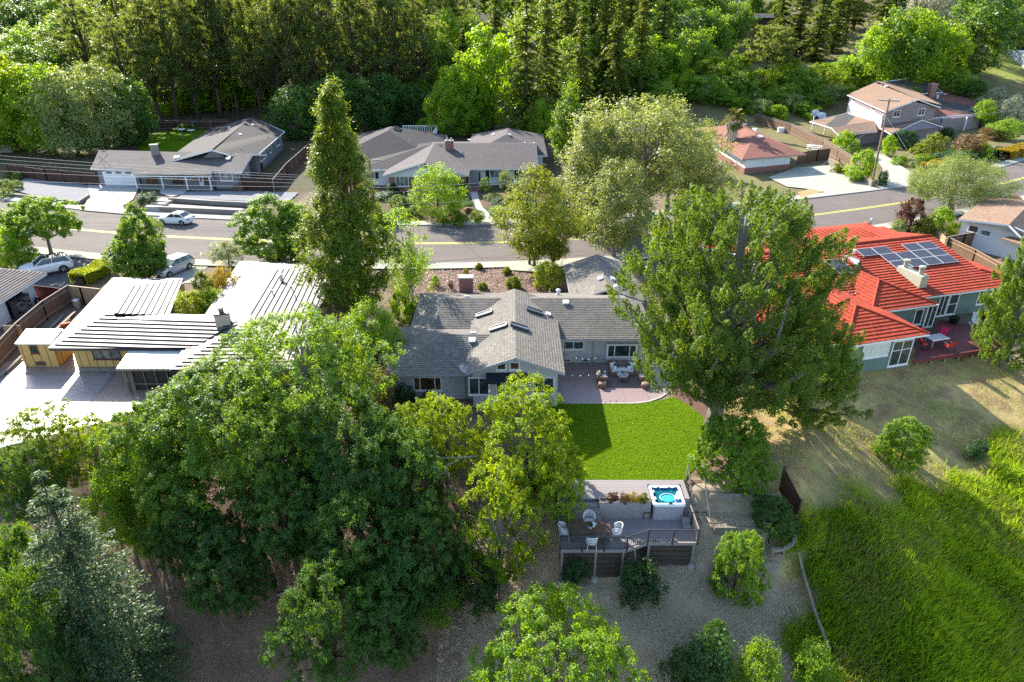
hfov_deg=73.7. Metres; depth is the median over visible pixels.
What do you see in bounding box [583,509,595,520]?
wicker chair
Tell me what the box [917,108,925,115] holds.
window
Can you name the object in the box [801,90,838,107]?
shrub
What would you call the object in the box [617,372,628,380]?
coffee table
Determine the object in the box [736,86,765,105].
shrub
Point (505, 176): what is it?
shrub
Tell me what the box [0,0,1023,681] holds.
ground
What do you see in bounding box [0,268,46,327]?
house
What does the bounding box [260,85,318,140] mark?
dark tree
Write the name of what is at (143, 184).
power line
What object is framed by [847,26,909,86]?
broadleaf tree
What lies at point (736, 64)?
hillside tree
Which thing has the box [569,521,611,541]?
deck table
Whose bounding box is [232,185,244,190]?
planter box
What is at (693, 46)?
hillside tree
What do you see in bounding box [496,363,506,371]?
window
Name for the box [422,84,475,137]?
broadleaf tree
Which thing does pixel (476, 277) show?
bark mulch
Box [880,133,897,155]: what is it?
shrub
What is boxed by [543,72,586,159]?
poplar tree
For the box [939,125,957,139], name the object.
shrub
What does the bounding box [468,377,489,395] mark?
window
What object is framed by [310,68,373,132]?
dark tree
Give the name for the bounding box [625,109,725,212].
oak tree
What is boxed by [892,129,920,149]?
shrub
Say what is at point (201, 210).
garden wall
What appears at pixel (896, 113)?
window
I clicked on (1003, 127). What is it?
shrub
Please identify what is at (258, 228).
street tree
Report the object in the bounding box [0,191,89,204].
garden wall
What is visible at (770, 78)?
hillside tree
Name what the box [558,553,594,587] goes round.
shrub
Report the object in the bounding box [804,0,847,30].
conifer
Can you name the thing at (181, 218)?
parked car
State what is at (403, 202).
shrub
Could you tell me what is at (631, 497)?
planter flower
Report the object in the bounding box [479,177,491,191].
shrub
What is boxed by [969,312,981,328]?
rocking chair
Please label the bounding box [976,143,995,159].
shrub
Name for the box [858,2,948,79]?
broadleaf tree
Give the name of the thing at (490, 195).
ground shrub
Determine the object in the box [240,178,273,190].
board fence
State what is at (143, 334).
house
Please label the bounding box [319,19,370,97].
understorey tree
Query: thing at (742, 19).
hillside tree
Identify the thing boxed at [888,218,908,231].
shrub
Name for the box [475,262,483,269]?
shrub
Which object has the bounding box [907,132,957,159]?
shrub
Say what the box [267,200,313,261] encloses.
street tree
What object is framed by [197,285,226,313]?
shrub
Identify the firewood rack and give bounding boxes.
[8,293,32,319]
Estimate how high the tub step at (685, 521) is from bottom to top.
0.395 m
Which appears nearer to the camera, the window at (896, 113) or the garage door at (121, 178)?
the garage door at (121, 178)
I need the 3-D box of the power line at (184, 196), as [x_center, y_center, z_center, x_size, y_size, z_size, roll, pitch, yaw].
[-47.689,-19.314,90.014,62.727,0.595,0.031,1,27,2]
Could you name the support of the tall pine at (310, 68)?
on the ground at (822, 468)
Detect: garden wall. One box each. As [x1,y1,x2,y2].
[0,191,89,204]
[154,206,244,214]
[168,197,252,206]
[462,207,473,215]
[827,158,873,186]
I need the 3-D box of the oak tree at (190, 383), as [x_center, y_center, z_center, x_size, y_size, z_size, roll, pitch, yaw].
[-17.682,5.669,41.623,9.965,9.218,12.171,10,29,20]
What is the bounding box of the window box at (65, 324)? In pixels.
[60,321,70,327]
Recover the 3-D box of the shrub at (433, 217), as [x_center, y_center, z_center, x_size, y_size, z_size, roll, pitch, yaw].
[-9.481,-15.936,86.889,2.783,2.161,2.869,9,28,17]
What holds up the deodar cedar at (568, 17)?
on the ground at (822, 468)
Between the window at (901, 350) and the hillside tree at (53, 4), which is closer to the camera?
the window at (901, 350)
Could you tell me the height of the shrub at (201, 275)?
5.134 m
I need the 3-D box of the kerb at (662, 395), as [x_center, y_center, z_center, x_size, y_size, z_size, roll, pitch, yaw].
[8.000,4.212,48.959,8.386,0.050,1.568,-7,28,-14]
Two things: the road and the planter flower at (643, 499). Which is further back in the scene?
the road
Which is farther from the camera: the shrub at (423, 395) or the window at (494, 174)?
the window at (494, 174)
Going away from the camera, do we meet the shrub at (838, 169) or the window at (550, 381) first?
the window at (550, 381)
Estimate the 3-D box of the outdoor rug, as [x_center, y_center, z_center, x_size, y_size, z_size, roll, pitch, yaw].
[8.426,2.997,51.309,2.750,0.012,2.000,0,27,0]
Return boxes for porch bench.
[172,179,182,184]
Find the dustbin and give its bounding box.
[71,298,80,308]
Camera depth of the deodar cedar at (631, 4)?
173.75 m
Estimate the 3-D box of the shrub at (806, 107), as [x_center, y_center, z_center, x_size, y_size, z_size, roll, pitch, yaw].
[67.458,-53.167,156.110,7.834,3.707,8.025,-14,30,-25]
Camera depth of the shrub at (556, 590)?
36.91 m
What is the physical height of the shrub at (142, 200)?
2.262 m
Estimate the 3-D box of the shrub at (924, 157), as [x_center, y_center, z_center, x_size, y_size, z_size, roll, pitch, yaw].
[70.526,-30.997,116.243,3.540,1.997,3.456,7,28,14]
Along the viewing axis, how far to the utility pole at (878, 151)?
101.84 m
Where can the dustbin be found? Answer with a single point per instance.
(76, 303)
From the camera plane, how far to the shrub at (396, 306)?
59.99 m
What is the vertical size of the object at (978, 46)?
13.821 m
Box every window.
[28,345,39,353]
[91,351,122,359]
[145,177,158,184]
[165,177,191,179]
[219,173,233,181]
[260,150,265,161]
[395,175,408,186]
[413,377,442,391]
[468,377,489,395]
[489,170,501,178]
[495,384,520,395]
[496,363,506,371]
[509,361,519,370]
[518,170,532,178]
[532,377,554,394]
[562,341,584,350]
[861,342,890,359]
[886,338,914,367]
[892,110,900,117]
[912,308,924,325]
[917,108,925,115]
[921,304,938,327]
[935,296,949,317]
[944,294,960,315]
[966,224,979,233]
[974,290,990,305]
[979,229,991,237]
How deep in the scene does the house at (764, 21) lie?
208.14 m
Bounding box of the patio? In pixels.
[557,342,672,402]
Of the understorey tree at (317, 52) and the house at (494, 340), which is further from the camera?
the understorey tree at (317, 52)
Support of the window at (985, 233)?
in the house at (997, 227)
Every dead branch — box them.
[289,320,315,350]
[410,450,477,481]
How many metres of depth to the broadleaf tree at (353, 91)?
158.43 m
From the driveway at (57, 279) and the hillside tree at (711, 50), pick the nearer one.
the driveway at (57, 279)
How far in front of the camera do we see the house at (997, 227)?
76.28 m
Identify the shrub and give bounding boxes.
[0,178,10,187]
[0,187,13,198]
[0,223,40,268]
[0,241,37,266]
[2,169,11,176]
[7,179,23,189]
[11,171,24,180]
[132,191,157,205]
[169,290,210,314]
[172,123,195,131]
[188,265,218,307]
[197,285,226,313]
[198,241,245,263]
[203,261,240,294]
[342,365,393,413]
[362,201,384,222]
[373,211,396,227]
[375,190,401,202]
[386,182,398,192]
[387,194,407,206]
[387,290,407,322]
[389,379,420,406]
[391,208,411,220]
[392,197,415,206]
[402,302,416,324]
[403,559,472,634]
[406,205,423,217]
[412,117,434,130]
[418,389,436,409]
[426,113,449,129]
[429,208,447,221]
[430,275,440,286]
[435,209,467,226]
[438,550,505,624]
[448,281,453,288]
[452,180,469,192]
[455,198,474,207]
[461,114,493,135]
[469,209,486,222]
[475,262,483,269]
[477,282,489,289]
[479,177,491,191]
[481,193,502,200]
[488,205,508,223]
[490,197,514,204]
[498,169,513,189]
[502,266,511,274]
[505,275,522,289]
[518,201,540,220]
[530,260,566,290]
[544,588,568,616]
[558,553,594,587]
[559,192,580,221]
[571,217,599,234]
[618,553,671,611]
[655,624,738,681]
[702,618,728,655]
[710,88,744,107]
[727,634,785,681]
[733,98,757,113]
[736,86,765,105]
[747,98,773,114]
[750,493,801,543]
[756,88,792,105]
[761,104,789,119]
[772,93,805,111]
[777,81,804,101]
[788,99,822,114]
[791,634,845,681]
[798,78,832,97]
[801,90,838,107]
[822,84,849,100]
[829,162,845,172]
[832,82,860,97]
[832,130,860,154]
[839,68,872,85]
[842,149,879,179]
[844,169,864,181]
[869,416,933,473]
[876,169,889,185]
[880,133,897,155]
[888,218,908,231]
[890,155,909,165]
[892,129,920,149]
[894,195,931,232]
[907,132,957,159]
[910,86,922,93]
[911,160,921,167]
[911,215,937,233]
[914,153,934,161]
[923,206,957,235]
[930,149,985,171]
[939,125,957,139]
[946,222,961,235]
[951,133,990,155]
[960,438,990,464]
[972,98,1001,127]
[974,87,1015,117]
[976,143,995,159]
[979,126,1008,140]
[985,117,1023,140]
[992,93,1023,126]
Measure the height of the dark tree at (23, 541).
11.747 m
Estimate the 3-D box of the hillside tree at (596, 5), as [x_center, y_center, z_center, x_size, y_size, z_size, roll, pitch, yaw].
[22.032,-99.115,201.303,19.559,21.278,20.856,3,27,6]
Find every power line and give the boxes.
[0,180,269,186]
[1,159,379,180]
[2,163,311,180]
[7,194,385,196]
[8,171,363,184]
[10,156,372,178]
[374,179,516,187]
[377,181,521,192]
[377,195,526,204]
[892,96,1017,127]
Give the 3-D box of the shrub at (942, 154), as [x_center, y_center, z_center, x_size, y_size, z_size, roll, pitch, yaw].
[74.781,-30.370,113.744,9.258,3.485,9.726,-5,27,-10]
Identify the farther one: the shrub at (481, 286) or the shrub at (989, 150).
the shrub at (989, 150)
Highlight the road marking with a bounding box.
[71,177,1023,243]
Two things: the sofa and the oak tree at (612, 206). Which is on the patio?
the sofa
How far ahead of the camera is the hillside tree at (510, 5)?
215.64 m
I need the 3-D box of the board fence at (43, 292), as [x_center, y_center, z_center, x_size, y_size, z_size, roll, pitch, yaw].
[-43.569,-4.334,64.290,3.865,1.650,0.134,7,28,13]
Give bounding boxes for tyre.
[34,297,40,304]
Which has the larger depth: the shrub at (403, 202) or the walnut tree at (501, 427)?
the shrub at (403, 202)
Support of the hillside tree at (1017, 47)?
on the ground at (822, 468)
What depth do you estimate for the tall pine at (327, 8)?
178.59 m
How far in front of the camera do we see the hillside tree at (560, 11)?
177.52 m
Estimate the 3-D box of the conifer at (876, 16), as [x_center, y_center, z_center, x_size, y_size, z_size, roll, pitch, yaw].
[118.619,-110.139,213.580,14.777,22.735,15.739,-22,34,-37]
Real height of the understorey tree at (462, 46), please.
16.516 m
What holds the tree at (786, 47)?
on the ground at (822, 468)
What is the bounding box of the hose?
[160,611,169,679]
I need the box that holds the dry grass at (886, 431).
[705,362,1023,662]
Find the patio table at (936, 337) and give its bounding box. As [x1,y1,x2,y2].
[924,333,949,347]
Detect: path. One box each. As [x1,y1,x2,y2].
[160,189,186,195]
[470,192,498,223]
[673,381,724,443]
[798,189,822,196]
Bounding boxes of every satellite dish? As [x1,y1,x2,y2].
[459,361,468,372]
[812,109,819,115]
[818,112,825,118]
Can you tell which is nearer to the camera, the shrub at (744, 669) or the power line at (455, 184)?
the shrub at (744, 669)
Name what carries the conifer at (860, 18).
on the ground at (822, 468)
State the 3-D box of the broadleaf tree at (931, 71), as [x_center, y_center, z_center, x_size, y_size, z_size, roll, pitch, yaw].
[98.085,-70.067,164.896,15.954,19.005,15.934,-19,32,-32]
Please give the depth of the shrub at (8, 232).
71.13 m
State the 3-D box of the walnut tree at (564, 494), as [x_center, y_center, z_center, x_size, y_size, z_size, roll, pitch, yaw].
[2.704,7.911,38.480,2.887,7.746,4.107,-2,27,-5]
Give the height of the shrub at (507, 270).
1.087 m
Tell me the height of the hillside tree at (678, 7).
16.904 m
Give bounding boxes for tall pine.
[33,0,109,68]
[72,5,163,126]
[82,0,152,47]
[103,0,196,120]
[116,0,202,120]
[123,0,185,28]
[150,0,230,119]
[169,0,246,118]
[183,0,258,115]
[204,0,280,116]
[223,0,256,30]
[232,0,299,103]
[255,0,325,117]
[264,0,348,110]
[293,0,359,77]
[296,0,357,27]
[315,0,386,98]
[344,0,413,115]
[354,0,385,21]
[363,0,427,113]
[387,0,450,110]
[425,0,480,41]
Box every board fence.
[0,285,71,366]
[6,164,98,184]
[33,285,60,299]
[68,285,99,304]
[142,120,227,130]
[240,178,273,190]
[272,134,314,191]
[754,113,855,166]
[796,148,830,164]
[929,227,946,243]
[945,232,974,246]
[947,237,1002,271]
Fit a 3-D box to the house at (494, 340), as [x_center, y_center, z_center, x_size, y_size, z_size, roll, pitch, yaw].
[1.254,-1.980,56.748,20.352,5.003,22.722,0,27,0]
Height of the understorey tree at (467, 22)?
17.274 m
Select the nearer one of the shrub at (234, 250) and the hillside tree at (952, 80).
the shrub at (234, 250)
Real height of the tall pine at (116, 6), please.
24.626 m
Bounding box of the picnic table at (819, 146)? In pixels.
[806,144,821,150]
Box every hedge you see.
[67,259,111,284]
[796,109,818,120]
[919,156,968,170]
[957,146,1006,160]
[996,142,1023,159]
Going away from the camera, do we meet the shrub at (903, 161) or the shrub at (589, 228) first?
the shrub at (589, 228)
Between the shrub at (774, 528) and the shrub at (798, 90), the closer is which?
the shrub at (774, 528)
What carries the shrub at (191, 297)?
on the ground at (822, 468)
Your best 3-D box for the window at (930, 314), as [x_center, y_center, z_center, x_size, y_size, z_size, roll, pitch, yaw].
[36.115,-2.127,58.977,1.183,2.160,0.379,-3,27,-6]
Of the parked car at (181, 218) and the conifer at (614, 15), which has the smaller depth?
the parked car at (181, 218)
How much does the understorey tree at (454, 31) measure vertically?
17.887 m
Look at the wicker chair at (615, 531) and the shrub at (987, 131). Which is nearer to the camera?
the wicker chair at (615, 531)
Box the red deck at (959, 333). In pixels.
[912,320,1002,365]
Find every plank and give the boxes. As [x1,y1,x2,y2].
[0,355,21,375]
[48,314,64,328]
[55,311,75,328]
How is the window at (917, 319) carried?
in the house at (906, 284)
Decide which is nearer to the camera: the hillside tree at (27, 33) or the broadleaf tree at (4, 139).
the broadleaf tree at (4, 139)
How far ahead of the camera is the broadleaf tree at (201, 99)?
158.33 m
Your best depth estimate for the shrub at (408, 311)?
59.49 m
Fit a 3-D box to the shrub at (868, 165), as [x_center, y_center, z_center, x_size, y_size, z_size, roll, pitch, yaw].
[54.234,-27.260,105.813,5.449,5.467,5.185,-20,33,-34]
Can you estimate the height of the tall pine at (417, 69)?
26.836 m
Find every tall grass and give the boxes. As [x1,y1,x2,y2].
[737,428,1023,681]
[759,420,1023,681]
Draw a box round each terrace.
[0,353,173,447]
[0,376,108,424]
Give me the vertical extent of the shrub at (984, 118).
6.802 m
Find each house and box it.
[0,132,25,152]
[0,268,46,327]
[48,261,329,394]
[91,117,284,190]
[353,126,546,191]
[385,254,651,406]
[697,115,806,173]
[703,223,1011,371]
[753,13,773,38]
[809,78,981,144]
[958,197,1023,262]
[1005,49,1023,67]
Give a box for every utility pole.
[364,158,379,210]
[871,98,899,180]
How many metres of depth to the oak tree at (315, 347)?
40.40 m
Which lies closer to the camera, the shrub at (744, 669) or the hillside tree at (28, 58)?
the shrub at (744, 669)
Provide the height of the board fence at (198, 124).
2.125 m
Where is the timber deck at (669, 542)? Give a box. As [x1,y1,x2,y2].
[556,480,699,587]
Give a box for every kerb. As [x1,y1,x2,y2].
[0,159,1023,263]
[565,390,669,403]
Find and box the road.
[0,160,1023,262]
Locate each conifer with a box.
[577,0,604,49]
[598,0,635,28]
[627,0,658,36]
[758,0,794,50]
[777,0,824,58]
[787,0,821,35]
[796,0,839,62]
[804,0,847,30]
[815,0,858,53]
[826,0,886,42]
[840,0,888,29]
[856,0,907,25]
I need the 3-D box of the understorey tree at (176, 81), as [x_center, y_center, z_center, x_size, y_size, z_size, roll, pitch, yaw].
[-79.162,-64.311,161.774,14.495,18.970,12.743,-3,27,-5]
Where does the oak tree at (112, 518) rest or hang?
on the ground at (822, 468)
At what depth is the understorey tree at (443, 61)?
157.36 m
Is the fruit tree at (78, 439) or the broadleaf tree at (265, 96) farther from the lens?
the broadleaf tree at (265, 96)
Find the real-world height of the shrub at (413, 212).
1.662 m
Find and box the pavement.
[0,156,1023,268]
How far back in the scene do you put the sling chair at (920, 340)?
55.37 m
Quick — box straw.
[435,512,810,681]
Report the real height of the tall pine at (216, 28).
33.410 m
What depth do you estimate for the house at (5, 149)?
124.90 m
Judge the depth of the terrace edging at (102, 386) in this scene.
52.19 m
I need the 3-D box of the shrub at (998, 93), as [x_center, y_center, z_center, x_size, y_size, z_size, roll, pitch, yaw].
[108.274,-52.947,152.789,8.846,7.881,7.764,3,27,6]
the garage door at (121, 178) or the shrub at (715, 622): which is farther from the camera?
the garage door at (121, 178)
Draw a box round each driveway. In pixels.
[15,257,95,287]
[80,185,137,212]
[155,265,208,282]
[510,257,626,270]
[768,165,870,193]
[874,154,911,186]
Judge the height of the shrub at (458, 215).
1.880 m
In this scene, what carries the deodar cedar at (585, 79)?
on the ground at (822, 468)
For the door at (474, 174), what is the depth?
103.13 m
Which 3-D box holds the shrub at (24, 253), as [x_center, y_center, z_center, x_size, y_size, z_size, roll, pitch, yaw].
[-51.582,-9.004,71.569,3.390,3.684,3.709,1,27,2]
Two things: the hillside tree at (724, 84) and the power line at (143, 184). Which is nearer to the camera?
the power line at (143, 184)
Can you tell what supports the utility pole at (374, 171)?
on the ground at (822, 468)
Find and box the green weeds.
[751,379,1013,628]
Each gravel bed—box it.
[12,178,88,200]
[169,204,244,212]
[177,191,297,201]
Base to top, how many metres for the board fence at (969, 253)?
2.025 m
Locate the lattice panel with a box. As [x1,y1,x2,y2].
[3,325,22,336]
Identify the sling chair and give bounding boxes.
[916,338,929,349]
[937,326,948,335]
[942,341,957,352]
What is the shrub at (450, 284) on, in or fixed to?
on the ground at (822, 468)
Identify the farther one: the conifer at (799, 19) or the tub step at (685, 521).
the conifer at (799, 19)
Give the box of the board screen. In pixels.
[779,466,802,518]
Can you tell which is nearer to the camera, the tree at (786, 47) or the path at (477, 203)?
the path at (477, 203)
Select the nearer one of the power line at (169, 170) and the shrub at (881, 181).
the power line at (169, 170)
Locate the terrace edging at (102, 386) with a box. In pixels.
[0,372,115,392]
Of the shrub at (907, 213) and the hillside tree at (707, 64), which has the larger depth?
the hillside tree at (707, 64)
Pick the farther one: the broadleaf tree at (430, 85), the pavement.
the broadleaf tree at (430, 85)
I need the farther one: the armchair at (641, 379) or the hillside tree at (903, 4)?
the hillside tree at (903, 4)
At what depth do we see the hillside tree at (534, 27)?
188.36 m
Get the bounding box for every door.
[102,171,135,185]
[204,177,209,185]
[471,171,478,184]
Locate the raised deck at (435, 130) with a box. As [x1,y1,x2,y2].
[402,125,437,133]
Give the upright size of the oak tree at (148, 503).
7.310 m
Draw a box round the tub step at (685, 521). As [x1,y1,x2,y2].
[681,517,690,528]
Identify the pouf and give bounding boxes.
[598,381,605,388]
[641,381,649,388]
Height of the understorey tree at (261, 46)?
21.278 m
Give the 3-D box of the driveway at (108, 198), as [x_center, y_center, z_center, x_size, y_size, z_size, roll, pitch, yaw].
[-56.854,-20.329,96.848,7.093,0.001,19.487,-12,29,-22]
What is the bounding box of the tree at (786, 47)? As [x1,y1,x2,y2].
[730,23,800,79]
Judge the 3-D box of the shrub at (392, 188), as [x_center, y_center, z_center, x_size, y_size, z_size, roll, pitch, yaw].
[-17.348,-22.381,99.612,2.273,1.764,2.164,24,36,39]
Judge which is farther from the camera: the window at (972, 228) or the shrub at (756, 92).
the shrub at (756, 92)
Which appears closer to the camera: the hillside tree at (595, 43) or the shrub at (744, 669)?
the shrub at (744, 669)
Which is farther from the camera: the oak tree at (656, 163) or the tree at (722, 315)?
the oak tree at (656, 163)
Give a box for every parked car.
[18,252,73,272]
[152,252,194,277]
[156,210,194,225]
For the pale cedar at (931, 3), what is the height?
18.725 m
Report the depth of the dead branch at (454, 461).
39.05 m
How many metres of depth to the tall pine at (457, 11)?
178.79 m
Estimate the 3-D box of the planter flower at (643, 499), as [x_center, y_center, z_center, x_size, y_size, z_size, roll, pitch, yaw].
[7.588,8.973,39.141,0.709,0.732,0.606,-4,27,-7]
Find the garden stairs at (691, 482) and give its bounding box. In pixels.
[686,464,711,533]
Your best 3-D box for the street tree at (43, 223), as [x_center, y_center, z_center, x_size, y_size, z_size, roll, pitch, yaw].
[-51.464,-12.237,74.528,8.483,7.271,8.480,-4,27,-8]
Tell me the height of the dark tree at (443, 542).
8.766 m
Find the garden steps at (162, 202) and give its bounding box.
[144,198,172,210]
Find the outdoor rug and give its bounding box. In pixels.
[606,374,641,387]
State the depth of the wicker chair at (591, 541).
36.94 m
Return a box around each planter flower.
[606,492,619,503]
[619,491,629,504]
[626,491,640,503]
[638,492,649,503]
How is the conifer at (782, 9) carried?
on the ground at (822, 468)
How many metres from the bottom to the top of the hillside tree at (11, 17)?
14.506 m
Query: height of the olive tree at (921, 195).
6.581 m
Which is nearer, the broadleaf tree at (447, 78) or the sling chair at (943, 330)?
the sling chair at (943, 330)
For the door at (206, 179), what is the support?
in the house at (245, 146)
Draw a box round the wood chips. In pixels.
[146,430,495,681]
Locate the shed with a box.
[15,329,72,366]
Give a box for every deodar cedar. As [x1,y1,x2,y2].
[481,0,514,103]
[494,0,558,132]
[511,0,571,132]
[539,0,585,77]
[557,0,602,114]
[574,0,632,100]
[593,0,637,110]
[602,0,650,40]
[621,0,660,107]
[650,0,680,75]
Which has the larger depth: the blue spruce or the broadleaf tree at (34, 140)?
the broadleaf tree at (34, 140)
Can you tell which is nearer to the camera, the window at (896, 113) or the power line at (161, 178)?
the power line at (161, 178)
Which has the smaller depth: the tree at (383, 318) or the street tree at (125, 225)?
the tree at (383, 318)
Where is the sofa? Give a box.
[608,362,635,375]
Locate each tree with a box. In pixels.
[0,0,34,34]
[0,0,38,23]
[0,0,53,35]
[0,27,42,59]
[0,45,55,79]
[0,52,67,147]
[0,61,81,154]
[0,67,27,150]
[0,194,85,253]
[0,398,98,497]
[0,442,79,538]
[0,519,93,659]
[0,560,96,681]
[10,38,80,84]
[13,18,64,62]
[15,64,117,158]
[31,8,97,57]
[33,0,89,25]
[39,57,142,152]
[49,414,136,488]
[69,0,114,29]
[70,19,111,63]
[76,397,222,518]
[77,74,143,135]
[77,469,160,557]
[82,71,160,147]
[88,52,131,89]
[100,228,169,277]
[106,449,171,528]
[110,200,166,277]
[124,457,228,563]
[134,351,299,516]
[138,500,243,584]
[145,97,169,120]
[148,79,191,115]
[151,25,204,106]
[176,76,222,112]
[177,523,278,620]
[180,385,328,525]
[194,54,252,106]
[206,70,252,112]
[208,300,405,459]
[224,192,314,262]
[227,459,344,574]
[233,15,289,97]
[239,72,283,107]
[257,555,380,681]
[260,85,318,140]
[262,70,304,105]
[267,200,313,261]
[268,379,418,535]
[286,72,405,320]
[293,78,350,138]
[296,489,430,618]
[299,25,339,77]
[305,415,462,544]
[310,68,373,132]
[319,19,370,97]
[330,312,366,413]
[339,294,410,377]
[344,72,368,107]
[346,562,428,677]
[348,72,409,128]
[362,34,411,96]
[362,401,445,484]
[373,502,475,622]
[375,72,411,107]
[378,202,434,299]
[386,81,434,126]
[388,235,433,313]
[394,0,434,16]
[396,14,457,91]
[397,391,496,496]
[404,160,470,218]
[412,70,441,108]
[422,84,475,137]
[424,6,472,70]
[425,0,492,19]
[432,51,502,129]
[449,29,474,100]
[453,446,549,600]
[455,22,529,130]
[457,12,515,76]
[460,369,589,515]
[462,581,651,681]
[480,0,532,24]
[489,158,591,266]
[504,0,563,44]
[515,98,556,137]
[529,194,583,263]
[533,424,587,530]
[536,0,591,58]
[536,48,573,100]
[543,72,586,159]
[551,34,606,88]
[551,111,645,224]
[554,89,747,216]
[562,0,611,33]
[571,156,657,256]
[590,29,613,80]
[603,20,641,73]
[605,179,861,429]
[613,36,673,90]
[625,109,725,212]
[634,34,691,82]
[640,10,692,42]
[641,76,683,108]
[645,0,706,36]
[662,68,705,100]
[664,6,721,41]
[664,149,743,204]
[665,30,707,75]
[673,0,730,16]
[676,24,726,69]
[683,73,718,105]
[687,412,780,499]
[691,6,739,53]
[693,55,733,82]
[698,0,735,43]
[701,74,736,100]
[706,528,771,611]
[712,53,755,80]
[717,69,764,95]
[718,0,760,50]
[720,107,746,140]
[730,23,800,79]
[741,67,780,89]
[742,0,767,27]
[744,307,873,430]
[764,0,786,25]
[764,82,798,104]
[769,56,803,85]
[783,65,827,92]
[805,62,846,88]
[826,55,863,83]
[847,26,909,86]
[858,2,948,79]
[880,0,947,24]
[887,8,965,83]
[904,148,1023,216]
[907,163,941,206]
[921,21,975,82]
[937,0,980,24]
[937,67,978,93]
[939,49,968,74]
[954,0,985,21]
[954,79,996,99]
[970,237,1023,373]
[983,0,1023,16]
[1002,19,1023,49]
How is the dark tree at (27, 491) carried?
on the ground at (822, 468)
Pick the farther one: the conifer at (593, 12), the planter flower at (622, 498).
the conifer at (593, 12)
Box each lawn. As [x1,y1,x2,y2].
[136,130,206,150]
[533,397,706,480]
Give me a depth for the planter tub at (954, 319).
59.66 m
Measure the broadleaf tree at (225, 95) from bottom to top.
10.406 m
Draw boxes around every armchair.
[596,369,607,383]
[638,372,650,383]
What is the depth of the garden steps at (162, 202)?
92.74 m
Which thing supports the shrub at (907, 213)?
on the ground at (822, 468)
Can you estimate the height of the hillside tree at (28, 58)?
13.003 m
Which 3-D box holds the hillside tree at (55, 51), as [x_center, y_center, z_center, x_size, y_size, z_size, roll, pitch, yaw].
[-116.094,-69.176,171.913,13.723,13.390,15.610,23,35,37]
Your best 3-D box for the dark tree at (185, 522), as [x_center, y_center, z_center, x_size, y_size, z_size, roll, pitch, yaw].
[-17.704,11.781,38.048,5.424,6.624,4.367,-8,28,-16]
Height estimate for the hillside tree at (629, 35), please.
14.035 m
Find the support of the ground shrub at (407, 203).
on the ground at (822, 468)
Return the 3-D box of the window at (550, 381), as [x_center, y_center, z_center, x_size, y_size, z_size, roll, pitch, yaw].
[2.203,3.110,47.390,1.596,1.389,0.135,0,27,0]
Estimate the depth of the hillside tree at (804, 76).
162.15 m
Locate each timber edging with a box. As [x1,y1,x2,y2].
[709,493,780,501]
[714,526,772,534]
[724,561,779,569]
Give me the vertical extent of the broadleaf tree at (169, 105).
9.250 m
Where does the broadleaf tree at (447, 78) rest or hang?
on the ground at (822, 468)
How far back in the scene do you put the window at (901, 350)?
53.46 m
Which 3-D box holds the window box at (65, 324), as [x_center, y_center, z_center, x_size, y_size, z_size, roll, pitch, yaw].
[-39.082,-1.443,59.771,0.800,0.300,0.300,-17,32,-30]
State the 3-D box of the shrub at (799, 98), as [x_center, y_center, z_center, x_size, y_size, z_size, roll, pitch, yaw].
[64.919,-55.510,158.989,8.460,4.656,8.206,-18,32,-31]
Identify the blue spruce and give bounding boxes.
[19,469,203,681]
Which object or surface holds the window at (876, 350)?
in the house at (906, 284)
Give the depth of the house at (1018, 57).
185.13 m
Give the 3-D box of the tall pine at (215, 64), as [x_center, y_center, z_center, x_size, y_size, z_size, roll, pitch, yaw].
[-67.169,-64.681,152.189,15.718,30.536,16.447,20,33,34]
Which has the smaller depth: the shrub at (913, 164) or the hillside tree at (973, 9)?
the shrub at (913, 164)
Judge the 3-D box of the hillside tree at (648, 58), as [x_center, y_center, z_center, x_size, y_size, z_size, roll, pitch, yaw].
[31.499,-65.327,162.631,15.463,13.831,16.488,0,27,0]
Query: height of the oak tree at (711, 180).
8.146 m
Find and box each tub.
[648,485,685,519]
[777,127,784,132]
[949,314,961,323]
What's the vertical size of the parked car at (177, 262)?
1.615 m
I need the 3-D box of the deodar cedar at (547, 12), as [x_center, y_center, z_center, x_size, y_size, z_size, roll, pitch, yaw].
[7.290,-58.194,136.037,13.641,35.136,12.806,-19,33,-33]
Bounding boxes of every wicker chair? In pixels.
[558,521,568,540]
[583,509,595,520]
[586,538,597,550]
[611,522,622,540]
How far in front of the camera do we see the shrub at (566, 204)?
86.65 m
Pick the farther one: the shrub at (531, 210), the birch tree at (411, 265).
the shrub at (531, 210)
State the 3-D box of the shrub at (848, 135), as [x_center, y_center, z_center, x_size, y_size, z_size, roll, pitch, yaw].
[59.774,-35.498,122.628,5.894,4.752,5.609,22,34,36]
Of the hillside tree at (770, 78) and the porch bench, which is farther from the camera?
the hillside tree at (770, 78)
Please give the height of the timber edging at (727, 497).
0.548 m
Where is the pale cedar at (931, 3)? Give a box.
[904,0,965,23]
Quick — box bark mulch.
[400,268,567,309]
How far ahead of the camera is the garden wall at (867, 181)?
105.27 m

